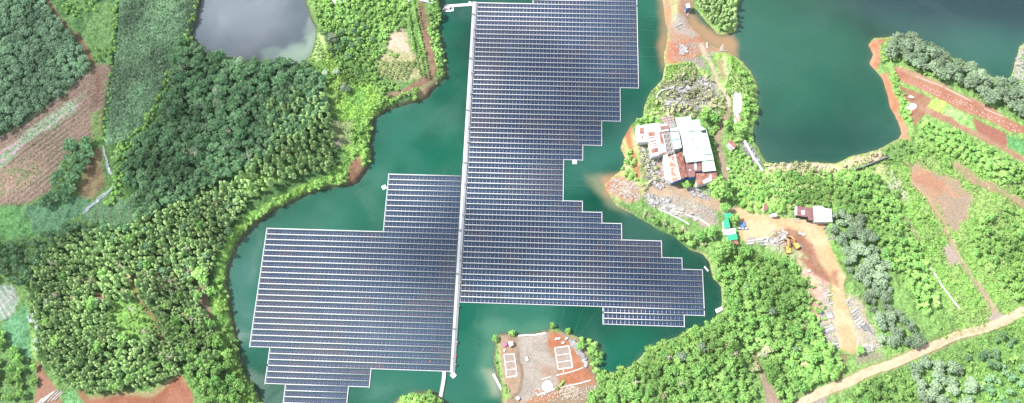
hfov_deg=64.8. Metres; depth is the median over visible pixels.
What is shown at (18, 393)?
broadleaf tree
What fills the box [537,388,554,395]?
kerb wall
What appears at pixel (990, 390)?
forest tree
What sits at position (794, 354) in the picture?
broadleaf tree
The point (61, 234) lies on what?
forest tree
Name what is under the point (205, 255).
forest tree
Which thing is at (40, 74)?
woodland tree
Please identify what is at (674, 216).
yard wall
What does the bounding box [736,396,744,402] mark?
broadleaf tree
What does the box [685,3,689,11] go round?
site cabin
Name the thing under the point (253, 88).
forest tree
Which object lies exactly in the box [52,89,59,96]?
woodland tree
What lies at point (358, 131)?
lime shrub
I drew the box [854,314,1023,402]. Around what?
meadow grass
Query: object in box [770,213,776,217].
white hut
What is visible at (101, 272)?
broadleaf tree
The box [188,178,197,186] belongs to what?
forest tree
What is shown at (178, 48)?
forest tree
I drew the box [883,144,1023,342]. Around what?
rough grass
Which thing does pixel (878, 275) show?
grey green tree
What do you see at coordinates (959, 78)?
grey green tree
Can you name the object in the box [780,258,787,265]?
broadleaf tree
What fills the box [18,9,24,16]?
woodland tree
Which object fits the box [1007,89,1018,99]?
grey green tree
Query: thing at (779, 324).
broadleaf tree
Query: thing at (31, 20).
woodland tree
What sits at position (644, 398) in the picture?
broadleaf tree
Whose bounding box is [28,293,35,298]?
plantation tree
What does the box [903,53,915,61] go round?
grey green tree
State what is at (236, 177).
plantation tree
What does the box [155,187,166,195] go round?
forest tree
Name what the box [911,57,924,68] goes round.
grey green tree
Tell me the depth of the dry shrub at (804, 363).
459.52 m
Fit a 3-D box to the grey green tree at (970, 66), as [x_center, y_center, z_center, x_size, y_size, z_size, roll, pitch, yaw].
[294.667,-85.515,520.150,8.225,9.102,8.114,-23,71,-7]
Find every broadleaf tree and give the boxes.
[0,337,5,345]
[6,363,14,374]
[8,352,15,359]
[9,346,18,353]
[12,353,24,363]
[14,389,23,397]
[41,316,53,327]
[49,333,60,347]
[57,270,68,280]
[84,296,98,309]
[91,339,104,353]
[96,267,107,278]
[106,383,113,390]
[112,380,122,390]
[116,331,128,342]
[123,373,134,381]
[125,233,134,243]
[141,260,151,268]
[142,365,147,373]
[148,359,156,368]
[156,237,164,246]
[157,353,166,362]
[160,299,170,309]
[161,344,169,353]
[164,321,172,328]
[167,331,175,340]
[171,314,181,326]
[174,292,183,301]
[174,342,185,351]
[176,331,187,342]
[181,324,191,331]
[183,362,192,371]
[183,370,192,379]
[185,308,193,315]
[185,339,193,348]
[185,347,198,358]
[189,377,200,388]
[190,267,203,278]
[191,289,203,298]
[191,335,200,347]
[192,311,199,319]
[193,219,206,231]
[194,321,205,331]
[194,357,202,366]
[194,385,205,394]
[196,330,205,337]
[196,371,204,379]
[197,274,207,286]
[198,349,210,359]
[199,376,209,387]
[202,397,209,402]
[203,358,214,368]
[204,318,215,329]
[205,334,216,345]
[206,286,217,295]
[206,386,215,393]
[208,375,220,386]
[208,392,217,401]
[210,368,219,376]
[211,336,223,347]
[211,351,220,359]
[215,363,223,371]
[217,393,227,402]
[218,383,226,392]
[221,348,231,358]
[222,359,230,369]
[223,373,235,386]
[227,391,240,402]
[228,386,237,393]
[232,378,243,388]
[237,384,246,392]
[245,384,253,392]
[492,335,498,341]
[508,330,514,336]
[577,341,584,350]
[587,346,594,353]
[587,394,596,402]
[598,375,606,383]
[606,380,613,388]
[606,395,613,402]
[611,394,618,402]
[617,381,627,390]
[621,376,629,384]
[622,389,630,397]
[624,382,634,392]
[627,391,634,398]
[629,371,636,379]
[634,390,642,398]
[641,394,649,401]
[643,359,650,367]
[646,386,654,395]
[651,365,659,373]
[652,379,659,387]
[656,378,666,388]
[660,350,669,359]
[663,374,671,381]
[668,376,677,385]
[669,340,678,349]
[672,365,678,375]
[672,394,682,402]
[675,379,683,387]
[676,374,684,381]
[678,363,688,371]
[681,393,690,402]
[682,180,691,187]
[683,377,690,386]
[685,355,695,364]
[686,390,696,399]
[692,330,701,339]
[692,365,707,379]
[693,347,702,354]
[695,231,705,241]
[698,105,714,119]
[700,391,709,400]
[701,362,709,370]
[704,225,716,237]
[706,324,714,332]
[707,176,732,197]
[707,367,714,374]
[708,112,719,121]
[708,331,718,340]
[709,380,718,389]
[711,244,728,261]
[715,314,724,321]
[715,337,724,346]
[716,359,723,366]
[717,353,724,362]
[717,371,727,381]
[719,202,730,212]
[721,240,735,251]
[721,331,738,347]
[721,385,730,395]
[723,120,731,127]
[723,356,740,371]
[724,391,733,399]
[725,350,734,357]
[726,269,734,277]
[727,296,740,309]
[727,346,735,353]
[729,213,739,223]
[729,309,737,318]
[733,120,747,136]
[733,268,742,276]
[734,255,742,262]
[734,276,743,284]
[736,379,745,387]
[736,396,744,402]
[737,310,746,319]
[737,355,742,365]
[740,244,753,257]
[741,280,751,287]
[741,393,751,402]
[742,288,750,296]
[743,316,756,328]
[744,260,753,268]
[748,269,757,278]
[750,282,758,290]
[751,276,760,283]
[753,254,762,261]
[755,328,763,336]
[759,314,769,322]
[760,288,768,296]
[760,305,768,312]
[760,321,768,328]
[761,326,770,335]
[762,265,769,273]
[764,298,772,306]
[765,363,780,378]
[765,375,775,383]
[766,255,774,263]
[766,338,772,346]
[767,284,776,293]
[767,316,777,325]
[772,382,781,390]
[774,320,783,329]
[775,331,782,338]
[775,373,785,382]
[776,296,792,314]
[776,380,785,388]
[777,260,784,267]
[778,338,785,347]
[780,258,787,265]
[780,273,789,280]
[784,343,791,350]
[785,310,793,319]
[785,336,793,344]
[785,373,790,380]
[786,274,793,282]
[786,393,795,402]
[788,260,796,269]
[788,359,797,368]
[789,278,798,285]
[789,324,802,337]
[789,349,799,358]
[789,370,797,378]
[790,297,799,306]
[791,309,799,317]
[791,378,801,387]
[794,289,804,298]
[795,305,803,312]
[796,368,804,377]
[797,278,805,285]
[797,381,809,392]
[803,328,813,338]
[803,348,809,355]
[803,351,818,363]
[803,372,812,380]
[805,378,814,387]
[807,312,814,320]
[808,320,817,329]
[811,374,820,383]
[812,370,820,378]
[815,351,822,360]
[816,341,826,349]
[821,367,829,375]
[822,348,830,357]
[824,356,834,364]
[825,362,834,371]
[828,371,838,379]
[832,199,840,206]
[834,177,842,184]
[835,361,844,370]
[841,204,848,209]
[845,206,853,213]
[846,174,854,181]
[848,203,856,209]
[852,181,859,189]
[853,191,859,198]
[856,345,865,354]
[858,189,866,197]
[862,399,872,402]
[865,392,873,400]
[866,222,873,230]
[870,205,877,211]
[872,173,882,181]
[872,380,881,389]
[873,225,879,231]
[873,389,882,399]
[876,230,883,238]
[881,211,888,219]
[882,248,889,256]
[884,256,892,262]
[888,213,895,219]
[889,217,897,225]
[890,261,897,269]
[898,237,906,245]
[910,243,918,250]
[910,260,919,268]
[911,270,921,278]
[911,289,920,297]
[917,262,924,268]
[920,293,927,301]
[921,273,928,281]
[922,307,929,316]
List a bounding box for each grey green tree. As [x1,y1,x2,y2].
[43,297,49,305]
[165,105,171,114]
[177,64,185,71]
[188,146,199,155]
[211,87,220,95]
[213,97,223,108]
[236,56,243,63]
[285,82,292,90]
[323,32,338,44]
[340,83,350,92]
[676,351,686,361]
[696,342,705,352]
[768,307,777,314]
[828,224,837,232]
[832,212,838,218]
[834,235,843,244]
[837,219,843,225]
[838,208,845,217]
[839,232,848,239]
[840,239,847,245]
[841,246,850,254]
[842,257,850,264]
[843,214,854,222]
[846,228,856,238]
[847,254,856,263]
[848,221,855,228]
[848,247,857,255]
[852,219,864,229]
[853,271,862,280]
[854,228,863,235]
[854,242,865,254]
[855,213,865,221]
[856,232,867,242]
[856,263,868,275]
[861,227,872,239]
[861,248,870,256]
[862,258,872,268]
[862,273,871,280]
[862,278,871,286]
[862,291,871,301]
[867,253,880,265]
[867,289,874,297]
[868,232,878,241]
[868,268,875,276]
[869,244,874,250]
[870,297,876,304]
[871,282,878,288]
[871,306,877,312]
[872,271,885,282]
[872,287,881,297]
[873,309,884,319]
[874,264,885,271]
[874,316,885,326]
[876,279,887,289]
[877,333,887,343]
[878,323,887,330]
[879,290,890,302]
[881,303,888,310]
[883,43,898,56]
[883,271,890,279]
[885,309,897,321]
[886,286,892,292]
[886,304,893,311]
[886,336,891,344]
[887,39,896,44]
[887,321,895,327]
[887,336,896,347]
[888,326,895,333]
[891,31,901,41]
[891,333,903,344]
[894,326,903,335]
[895,309,902,316]
[898,37,905,47]
[899,315,907,324]
[900,47,910,53]
[902,39,914,49]
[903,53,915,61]
[903,339,910,345]
[905,320,916,331]
[906,30,917,40]
[907,361,922,374]
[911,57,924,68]
[911,331,922,342]
[911,341,918,349]
[911,373,920,380]
[912,37,923,47]
[912,41,920,51]
[915,53,925,59]
[915,334,926,346]
[916,377,927,389]
[916,389,926,399]
[918,354,931,368]
[919,40,927,51]
[920,63,928,71]
[920,397,929,402]
[925,388,938,401]
[926,45,938,57]
[927,41,937,47]
[928,61,937,70]
[929,379,942,391]
[931,359,945,372]
[932,370,946,380]
[933,66,947,78]
[934,58,944,68]
[935,46,942,58]
[935,395,948,402]
[938,375,948,384]
[940,47,951,61]
[940,67,954,79]
[945,58,951,64]
[945,382,960,395]
[947,359,960,372]
[947,376,958,386]
[948,62,960,72]
[952,72,964,83]
[954,57,964,66]
[956,364,963,374]
[957,399,970,402]
[962,395,973,402]
[963,78,971,87]
[963,380,976,393]
[964,62,976,72]
[964,376,978,389]
[966,72,978,83]
[968,75,980,86]
[975,84,988,97]
[976,68,986,73]
[977,72,992,86]
[983,91,996,102]
[989,88,1002,101]
[992,75,1007,86]
[994,85,1008,96]
[1001,95,1009,102]
[1006,100,1017,108]
[1007,76,1018,85]
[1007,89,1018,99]
[1009,85,1020,93]
[1012,103,1023,113]
[1017,82,1023,89]
[1018,88,1023,96]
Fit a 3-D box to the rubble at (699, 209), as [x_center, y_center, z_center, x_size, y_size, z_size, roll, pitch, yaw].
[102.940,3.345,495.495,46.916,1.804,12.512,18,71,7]
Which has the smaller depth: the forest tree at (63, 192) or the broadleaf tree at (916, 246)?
the broadleaf tree at (916, 246)
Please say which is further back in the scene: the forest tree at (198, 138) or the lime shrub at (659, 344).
the forest tree at (198, 138)
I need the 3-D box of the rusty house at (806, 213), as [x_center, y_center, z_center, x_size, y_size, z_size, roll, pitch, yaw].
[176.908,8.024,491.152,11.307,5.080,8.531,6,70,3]
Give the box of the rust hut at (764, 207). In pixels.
[762,203,767,210]
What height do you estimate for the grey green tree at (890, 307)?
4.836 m
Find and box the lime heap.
[906,103,916,109]
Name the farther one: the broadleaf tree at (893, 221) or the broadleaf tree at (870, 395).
the broadleaf tree at (893, 221)
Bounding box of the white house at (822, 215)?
[812,206,831,223]
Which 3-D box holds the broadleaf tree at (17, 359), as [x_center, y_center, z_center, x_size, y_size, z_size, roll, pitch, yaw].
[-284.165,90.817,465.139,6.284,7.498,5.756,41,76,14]
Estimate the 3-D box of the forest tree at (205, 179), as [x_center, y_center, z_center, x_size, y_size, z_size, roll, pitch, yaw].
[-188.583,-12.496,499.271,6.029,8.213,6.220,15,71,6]
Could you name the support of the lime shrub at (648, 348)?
on the ground at (820, 254)
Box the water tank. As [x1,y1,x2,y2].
[542,381,552,390]
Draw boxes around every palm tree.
[321,69,328,75]
[332,68,340,74]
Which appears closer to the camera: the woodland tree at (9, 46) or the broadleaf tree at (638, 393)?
the broadleaf tree at (638, 393)
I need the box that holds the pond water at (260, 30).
[192,0,315,62]
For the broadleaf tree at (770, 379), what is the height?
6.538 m
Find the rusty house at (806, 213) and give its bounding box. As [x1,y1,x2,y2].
[795,206,812,221]
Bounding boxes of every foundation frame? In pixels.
[504,353,516,377]
[554,345,572,369]
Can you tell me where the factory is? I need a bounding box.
[635,115,716,187]
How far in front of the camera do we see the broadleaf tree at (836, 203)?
489.81 m
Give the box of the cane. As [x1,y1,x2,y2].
[104,0,196,144]
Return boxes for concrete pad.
[733,93,741,114]
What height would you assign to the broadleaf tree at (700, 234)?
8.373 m
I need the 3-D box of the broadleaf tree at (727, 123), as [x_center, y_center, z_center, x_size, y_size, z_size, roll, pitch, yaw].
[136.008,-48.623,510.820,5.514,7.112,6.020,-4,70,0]
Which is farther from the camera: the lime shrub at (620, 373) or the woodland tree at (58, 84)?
the woodland tree at (58, 84)
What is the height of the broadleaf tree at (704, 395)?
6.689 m
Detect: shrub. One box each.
[88,277,95,283]
[121,273,132,282]
[213,278,221,283]
[317,179,323,185]
[355,128,363,133]
[408,393,413,399]
[419,394,424,402]
[428,396,436,402]
[435,397,443,402]
[609,371,616,379]
[616,365,626,372]
[617,369,624,378]
[623,367,631,373]
[630,366,637,375]
[632,361,639,368]
[638,370,648,377]
[644,344,651,350]
[649,350,655,357]
[650,344,659,352]
[655,354,661,360]
[656,341,662,349]
[660,391,667,398]
[661,338,668,346]
[661,358,671,366]
[681,336,688,345]
[685,328,694,333]
[688,341,695,349]
[692,324,698,330]
[737,181,742,189]
[750,361,762,371]
[751,177,759,182]
[756,182,763,188]
[761,344,772,352]
[762,189,769,196]
[777,205,785,212]
[779,182,786,187]
[787,197,794,203]
[795,198,802,204]
[800,360,807,366]
[801,191,806,197]
[806,187,814,193]
[821,186,828,192]
[827,179,833,186]
[838,168,845,176]
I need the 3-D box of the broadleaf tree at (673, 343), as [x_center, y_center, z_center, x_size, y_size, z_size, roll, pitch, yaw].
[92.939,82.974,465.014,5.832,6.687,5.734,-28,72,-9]
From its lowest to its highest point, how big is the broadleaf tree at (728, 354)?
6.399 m
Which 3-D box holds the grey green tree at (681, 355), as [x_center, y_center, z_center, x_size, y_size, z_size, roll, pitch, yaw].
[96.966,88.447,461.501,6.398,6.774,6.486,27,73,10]
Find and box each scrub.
[61,0,1023,402]
[88,66,885,255]
[109,49,888,402]
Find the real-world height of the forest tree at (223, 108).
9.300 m
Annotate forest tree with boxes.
[0,248,9,255]
[1,256,11,265]
[8,249,17,256]
[9,242,17,250]
[10,254,20,262]
[15,277,25,286]
[19,264,28,270]
[21,269,31,278]
[31,253,41,262]
[38,199,49,207]
[39,230,46,237]
[42,194,50,201]
[46,229,55,236]
[47,238,56,245]
[49,173,58,181]
[50,180,59,187]
[57,170,64,177]
[57,230,65,238]
[59,188,68,196]
[61,181,68,189]
[61,221,70,229]
[62,144,70,150]
[62,226,72,234]
[65,178,73,185]
[68,137,74,143]
[68,142,76,150]
[70,174,79,181]
[77,165,85,172]
[78,162,86,169]
[79,145,86,151]
[81,136,90,143]
[83,144,91,152]
[91,217,99,225]
[99,223,106,232]
[109,234,118,242]
[111,221,118,230]
[120,161,128,169]
[120,223,130,233]
[121,176,130,184]
[124,171,132,177]
[128,155,136,164]
[130,193,143,202]
[131,202,139,209]
[131,210,140,220]
[134,133,141,141]
[134,160,141,167]
[135,147,147,158]
[135,173,144,179]
[139,131,148,139]
[139,184,147,191]
[141,205,148,210]
[143,139,152,146]
[143,180,150,184]
[143,242,154,250]
[144,173,151,179]
[144,184,151,191]
[146,205,154,214]
[147,134,156,144]
[147,165,154,172]
[147,192,156,199]
[148,122,156,130]
[148,158,158,165]
[149,130,160,138]
[150,147,157,154]
[150,178,159,187]
[152,201,160,210]
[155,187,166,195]
[156,174,169,187]
[157,169,164,175]
[159,160,168,167]
[159,267,169,275]
[161,137,170,145]
[161,146,169,153]
[161,157,170,163]
[162,127,174,139]
[163,149,171,156]
[163,195,172,203]
[164,162,175,171]
[165,114,173,121]
[166,90,174,97]
[166,122,175,128]
[167,93,176,101]
[168,54,177,61]
[169,105,180,114]
[169,176,180,186]
[171,85,177,91]
[171,98,182,107]
[173,162,181,168]
[174,46,183,51]
[174,51,182,57]
[174,144,182,151]
[174,151,188,162]
[175,70,186,80]
[175,83,183,91]
[176,184,183,192]
[177,125,185,131]
[178,35,186,43]
[179,222,186,230]
[180,56,189,64]
[180,116,189,124]
[181,131,189,139]
[182,76,196,89]
[182,271,190,278]
[183,46,191,54]
[183,179,189,186]
[184,166,193,175]
[184,186,189,192]
[187,125,194,131]
[187,139,194,146]
[188,130,197,137]
[188,156,196,163]
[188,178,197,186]
[190,115,199,121]
[190,121,199,128]
[191,55,201,64]
[192,133,205,147]
[192,167,205,179]
[193,85,204,94]
[193,100,201,109]
[193,110,200,116]
[194,152,203,161]
[195,207,201,214]
[196,45,205,51]
[196,71,205,78]
[201,80,209,87]
[201,110,208,117]
[201,176,210,184]
[201,251,211,258]
[202,140,208,147]
[203,101,212,110]
[204,158,213,164]
[205,95,214,101]
[206,74,212,81]
[206,142,214,150]
[206,162,213,172]
[207,70,215,74]
[207,118,215,126]
[208,55,216,63]
[208,65,216,71]
[209,134,218,142]
[210,125,218,132]
[212,73,218,82]
[212,162,219,170]
[213,49,224,59]
[213,171,222,179]
[214,110,223,116]
[214,119,220,126]
[215,73,226,84]
[215,83,223,89]
[216,105,225,112]
[217,158,225,165]
[218,68,227,73]
[218,89,226,95]
[218,144,226,152]
[219,119,226,126]
[219,130,229,138]
[220,112,226,118]
[222,156,228,163]
[223,168,231,176]
[224,227,231,234]
[225,201,234,208]
[228,104,237,111]
[229,148,237,155]
[230,137,238,146]
[231,84,239,92]
[231,99,238,106]
[231,108,245,119]
[231,142,241,148]
[233,128,246,139]
[234,94,243,103]
[235,150,242,156]
[236,74,244,81]
[236,158,243,165]
[237,79,245,86]
[238,89,245,95]
[240,117,249,125]
[241,104,249,111]
[242,140,249,147]
[245,63,258,73]
[245,101,254,110]
[247,86,256,92]
[247,127,255,133]
[248,138,255,146]
[249,97,257,105]
[255,125,259,132]
[256,82,270,92]
[258,94,266,101]
[259,72,266,80]
[260,124,267,131]
[261,129,268,137]
[261,149,269,157]
[265,59,273,66]
[265,112,277,123]
[266,65,274,74]
[267,137,273,144]
[271,108,279,115]
[274,57,280,63]
[274,73,286,85]
[274,129,280,137]
[274,141,281,148]
[275,64,283,70]
[276,93,285,103]
[280,115,289,121]
[282,121,290,128]
[284,126,292,134]
[287,115,296,122]
[292,121,300,129]
[293,77,300,84]
[296,124,305,132]
[297,100,306,107]
[298,83,305,90]
[302,87,309,94]
[306,66,314,74]
[306,90,317,99]
[307,75,315,83]
[310,69,319,76]
[318,75,326,81]
[976,351,987,359]
[985,386,995,395]
[992,360,1001,369]
[1005,386,1014,394]
[1008,372,1017,380]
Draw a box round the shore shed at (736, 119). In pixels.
[733,115,740,122]
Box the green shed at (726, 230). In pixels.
[722,213,735,234]
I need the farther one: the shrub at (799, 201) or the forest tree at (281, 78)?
the forest tree at (281, 78)
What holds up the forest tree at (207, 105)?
on the ground at (820, 254)
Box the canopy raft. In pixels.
[715,306,722,312]
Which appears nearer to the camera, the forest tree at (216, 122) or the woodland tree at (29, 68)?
the forest tree at (216, 122)
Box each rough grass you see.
[214,36,395,401]
[645,56,752,126]
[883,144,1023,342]
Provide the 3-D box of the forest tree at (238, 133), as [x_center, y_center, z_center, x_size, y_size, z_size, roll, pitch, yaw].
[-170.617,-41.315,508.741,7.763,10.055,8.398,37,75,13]
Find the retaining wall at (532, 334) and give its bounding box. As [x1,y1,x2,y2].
[518,332,545,335]
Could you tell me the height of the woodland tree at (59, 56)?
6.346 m
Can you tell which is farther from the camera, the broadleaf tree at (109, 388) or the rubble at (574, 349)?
the rubble at (574, 349)
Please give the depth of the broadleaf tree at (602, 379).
456.40 m
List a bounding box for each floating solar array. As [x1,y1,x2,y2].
[249,173,460,402]
[460,0,704,327]
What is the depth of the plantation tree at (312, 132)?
506.08 m
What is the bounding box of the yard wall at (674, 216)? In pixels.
[658,209,688,224]
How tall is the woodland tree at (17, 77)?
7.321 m
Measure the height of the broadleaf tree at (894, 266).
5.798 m
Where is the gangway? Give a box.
[439,371,445,396]
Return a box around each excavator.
[784,238,791,253]
[787,236,799,249]
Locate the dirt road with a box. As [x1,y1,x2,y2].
[795,306,1023,402]
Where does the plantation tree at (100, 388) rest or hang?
on the ground at (820, 254)
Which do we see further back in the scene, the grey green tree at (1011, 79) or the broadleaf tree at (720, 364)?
the grey green tree at (1011, 79)
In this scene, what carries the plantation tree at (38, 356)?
on the ground at (820, 254)
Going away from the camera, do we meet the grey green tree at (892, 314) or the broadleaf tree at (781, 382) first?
the broadleaf tree at (781, 382)
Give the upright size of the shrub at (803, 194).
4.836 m
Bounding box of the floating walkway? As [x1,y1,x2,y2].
[450,2,476,372]
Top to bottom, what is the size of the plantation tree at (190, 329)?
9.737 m
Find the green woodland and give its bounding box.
[0,0,1023,402]
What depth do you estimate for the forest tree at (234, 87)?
519.02 m
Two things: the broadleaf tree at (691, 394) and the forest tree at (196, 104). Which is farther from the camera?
the forest tree at (196, 104)
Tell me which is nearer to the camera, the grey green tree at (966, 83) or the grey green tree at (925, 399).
the grey green tree at (925, 399)
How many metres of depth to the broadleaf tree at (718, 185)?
487.90 m
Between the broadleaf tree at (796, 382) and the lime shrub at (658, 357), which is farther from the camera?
the lime shrub at (658, 357)
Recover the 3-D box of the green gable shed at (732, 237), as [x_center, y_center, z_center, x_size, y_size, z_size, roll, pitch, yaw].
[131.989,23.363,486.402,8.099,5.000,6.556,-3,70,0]
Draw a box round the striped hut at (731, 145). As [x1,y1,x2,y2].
[726,139,736,150]
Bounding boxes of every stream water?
[28,313,37,329]
[83,186,113,213]
[102,146,112,174]
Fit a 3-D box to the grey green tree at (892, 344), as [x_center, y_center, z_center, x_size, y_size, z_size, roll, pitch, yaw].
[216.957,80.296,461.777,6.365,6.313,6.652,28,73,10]
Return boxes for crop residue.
[0,65,109,203]
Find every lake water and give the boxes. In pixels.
[228,0,721,402]
[688,0,1023,163]
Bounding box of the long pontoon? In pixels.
[493,374,500,389]
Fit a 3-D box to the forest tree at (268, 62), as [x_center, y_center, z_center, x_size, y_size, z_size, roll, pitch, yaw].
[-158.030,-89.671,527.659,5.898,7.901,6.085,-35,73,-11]
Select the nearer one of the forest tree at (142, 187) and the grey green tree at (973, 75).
the forest tree at (142, 187)
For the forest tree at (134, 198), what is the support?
on the ground at (820, 254)
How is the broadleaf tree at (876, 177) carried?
on the ground at (820, 254)
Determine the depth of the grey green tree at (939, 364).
453.65 m
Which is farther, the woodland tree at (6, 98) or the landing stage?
the landing stage
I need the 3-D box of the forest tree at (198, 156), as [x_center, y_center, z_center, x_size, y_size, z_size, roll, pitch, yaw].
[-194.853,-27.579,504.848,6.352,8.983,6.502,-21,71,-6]
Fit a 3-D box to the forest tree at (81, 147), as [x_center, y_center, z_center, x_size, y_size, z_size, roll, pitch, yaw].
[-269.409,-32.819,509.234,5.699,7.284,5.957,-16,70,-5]
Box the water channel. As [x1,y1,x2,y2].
[930,267,959,307]
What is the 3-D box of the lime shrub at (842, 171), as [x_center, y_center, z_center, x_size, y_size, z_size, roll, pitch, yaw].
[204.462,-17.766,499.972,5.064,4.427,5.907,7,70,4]
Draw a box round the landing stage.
[442,1,472,11]
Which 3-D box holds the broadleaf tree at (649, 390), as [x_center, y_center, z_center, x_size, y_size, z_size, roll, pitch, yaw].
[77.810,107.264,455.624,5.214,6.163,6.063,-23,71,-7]
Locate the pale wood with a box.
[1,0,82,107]
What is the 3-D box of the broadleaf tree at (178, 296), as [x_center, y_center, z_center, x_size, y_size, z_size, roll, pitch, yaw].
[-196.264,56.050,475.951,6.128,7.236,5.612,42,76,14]
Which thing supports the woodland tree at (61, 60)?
on the ground at (820, 254)
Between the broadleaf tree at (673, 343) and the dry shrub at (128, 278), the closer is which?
the broadleaf tree at (673, 343)
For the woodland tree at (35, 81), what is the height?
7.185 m
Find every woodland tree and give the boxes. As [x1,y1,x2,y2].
[0,7,6,13]
[0,70,5,77]
[0,121,6,129]
[1,19,9,25]
[1,36,9,43]
[1,46,9,53]
[2,100,9,106]
[3,0,12,5]
[3,81,10,86]
[4,57,11,65]
[4,106,12,112]
[4,115,11,121]
[5,94,14,101]
[6,43,14,49]
[7,26,13,31]
[8,92,15,99]
[10,5,17,11]
[10,11,18,18]
[10,59,17,64]
[11,100,19,107]
[12,73,22,79]
[14,86,21,93]
[15,42,22,49]
[15,63,22,69]
[15,69,22,75]
[15,106,23,113]
[16,34,23,40]
[16,114,22,121]
[17,27,26,34]
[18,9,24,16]
[18,90,24,96]
[21,53,28,58]
[22,78,29,85]
[22,102,29,108]
[23,30,31,35]
[23,47,29,53]
[25,64,34,71]
[26,73,33,78]
[27,17,34,24]
[28,13,36,19]
[28,47,37,55]
[30,78,39,86]
[30,92,37,98]
[32,88,38,93]
[33,38,40,44]
[35,104,42,109]
[37,19,43,25]
[37,72,44,78]
[38,51,46,58]
[38,92,46,98]
[39,30,46,35]
[43,79,51,85]
[46,59,54,65]
[47,20,53,26]
[48,46,54,53]
[48,68,55,75]
[48,86,54,92]
[50,31,58,38]
[50,78,58,85]
[52,21,59,27]
[52,40,59,46]
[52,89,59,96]
[55,81,61,87]
[56,53,64,58]
[57,58,65,65]
[61,33,67,39]
[61,67,68,74]
[64,27,72,34]
[66,38,73,44]
[67,78,73,83]
[68,32,74,38]
[68,44,75,51]
[75,44,83,51]
[78,54,87,62]
[80,64,88,70]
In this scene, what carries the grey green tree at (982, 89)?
on the ground at (820, 254)
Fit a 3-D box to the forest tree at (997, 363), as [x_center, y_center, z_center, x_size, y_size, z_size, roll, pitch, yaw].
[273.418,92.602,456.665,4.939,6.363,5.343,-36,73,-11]
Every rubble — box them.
[531,386,594,401]
[559,383,580,397]
[570,342,588,366]
[609,179,639,199]
[617,187,630,194]
[619,179,636,188]
[640,146,676,189]
[643,192,715,221]
[660,76,720,115]
[669,14,696,60]
[676,41,719,62]
[687,187,709,200]
[687,205,700,213]
[740,142,762,167]
[768,228,790,248]
[819,298,838,348]
[823,224,834,242]
[848,298,883,354]
[1014,46,1023,80]
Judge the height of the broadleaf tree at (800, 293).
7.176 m
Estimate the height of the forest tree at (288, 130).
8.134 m
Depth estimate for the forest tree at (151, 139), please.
507.18 m
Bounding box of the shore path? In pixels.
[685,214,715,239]
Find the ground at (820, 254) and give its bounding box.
[0,0,1023,402]
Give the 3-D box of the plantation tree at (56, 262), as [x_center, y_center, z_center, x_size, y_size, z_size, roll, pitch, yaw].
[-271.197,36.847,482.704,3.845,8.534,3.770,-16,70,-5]
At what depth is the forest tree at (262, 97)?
516.35 m
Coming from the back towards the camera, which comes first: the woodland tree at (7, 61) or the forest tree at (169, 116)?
the woodland tree at (7, 61)
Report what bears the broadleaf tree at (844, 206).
on the ground at (820, 254)
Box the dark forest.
[0,21,1023,402]
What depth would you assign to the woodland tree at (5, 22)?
540.54 m
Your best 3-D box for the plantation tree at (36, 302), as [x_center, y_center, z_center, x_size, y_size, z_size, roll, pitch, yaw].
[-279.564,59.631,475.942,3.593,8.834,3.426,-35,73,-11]
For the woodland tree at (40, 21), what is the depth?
540.89 m
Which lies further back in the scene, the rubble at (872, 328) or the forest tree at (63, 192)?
the forest tree at (63, 192)
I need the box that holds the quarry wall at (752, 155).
[744,140,763,171]
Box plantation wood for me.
[23,0,737,393]
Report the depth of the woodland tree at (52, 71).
527.30 m
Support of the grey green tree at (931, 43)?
on the ground at (820, 254)
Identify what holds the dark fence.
on the ground at (820, 254)
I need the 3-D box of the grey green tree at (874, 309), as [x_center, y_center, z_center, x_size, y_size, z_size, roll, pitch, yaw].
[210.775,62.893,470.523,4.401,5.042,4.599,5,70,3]
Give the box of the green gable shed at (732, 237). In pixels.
[725,234,738,243]
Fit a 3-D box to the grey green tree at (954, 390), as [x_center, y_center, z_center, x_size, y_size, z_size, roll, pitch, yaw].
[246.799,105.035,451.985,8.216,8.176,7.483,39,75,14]
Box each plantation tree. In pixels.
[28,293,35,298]
[28,322,35,327]
[32,342,40,347]
[33,300,39,305]
[36,281,44,286]
[36,353,44,358]
[44,269,52,274]
[48,242,55,248]
[48,347,54,353]
[52,318,60,325]
[54,260,60,265]
[54,301,61,305]
[56,241,64,247]
[56,363,63,368]
[73,278,81,284]
[75,361,83,365]
[78,349,85,355]
[81,314,88,319]
[81,370,87,376]
[82,330,90,334]
[84,365,90,370]
[88,355,96,361]
[90,250,98,255]
[96,386,103,391]
[97,331,104,336]
[101,364,108,370]
[107,322,113,327]
[111,341,120,345]
[113,281,120,286]
[117,343,124,347]
[123,367,129,373]
[129,367,135,372]
[130,372,137,377]
[135,231,141,236]
[138,342,144,347]
[143,281,149,288]
[149,234,155,241]
[155,219,161,224]
[167,204,174,209]
[167,341,173,346]
[168,217,173,223]
[177,288,183,293]
[180,237,186,242]
[187,326,192,332]
[213,244,220,249]
[234,175,240,182]
[238,170,244,176]
[247,183,254,188]
[247,190,252,196]
[249,165,255,172]
[263,166,269,174]
[266,180,274,187]
[270,97,276,103]
[280,134,285,140]
[281,151,286,157]
[287,139,294,146]
[288,157,294,163]
[294,140,300,146]
[295,163,301,169]
[308,120,314,126]
[310,129,315,135]
[312,157,317,164]
[316,156,322,163]
[318,134,323,141]
[322,106,328,112]
[322,148,327,154]
[324,101,329,109]
[324,121,330,128]
[324,161,331,167]
[328,155,333,162]
[330,132,336,138]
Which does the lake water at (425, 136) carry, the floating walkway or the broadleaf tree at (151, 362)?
the floating walkway
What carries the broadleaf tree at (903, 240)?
on the ground at (820, 254)
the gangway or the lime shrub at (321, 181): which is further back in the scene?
the lime shrub at (321, 181)
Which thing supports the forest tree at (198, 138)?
on the ground at (820, 254)
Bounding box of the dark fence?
[849,156,889,171]

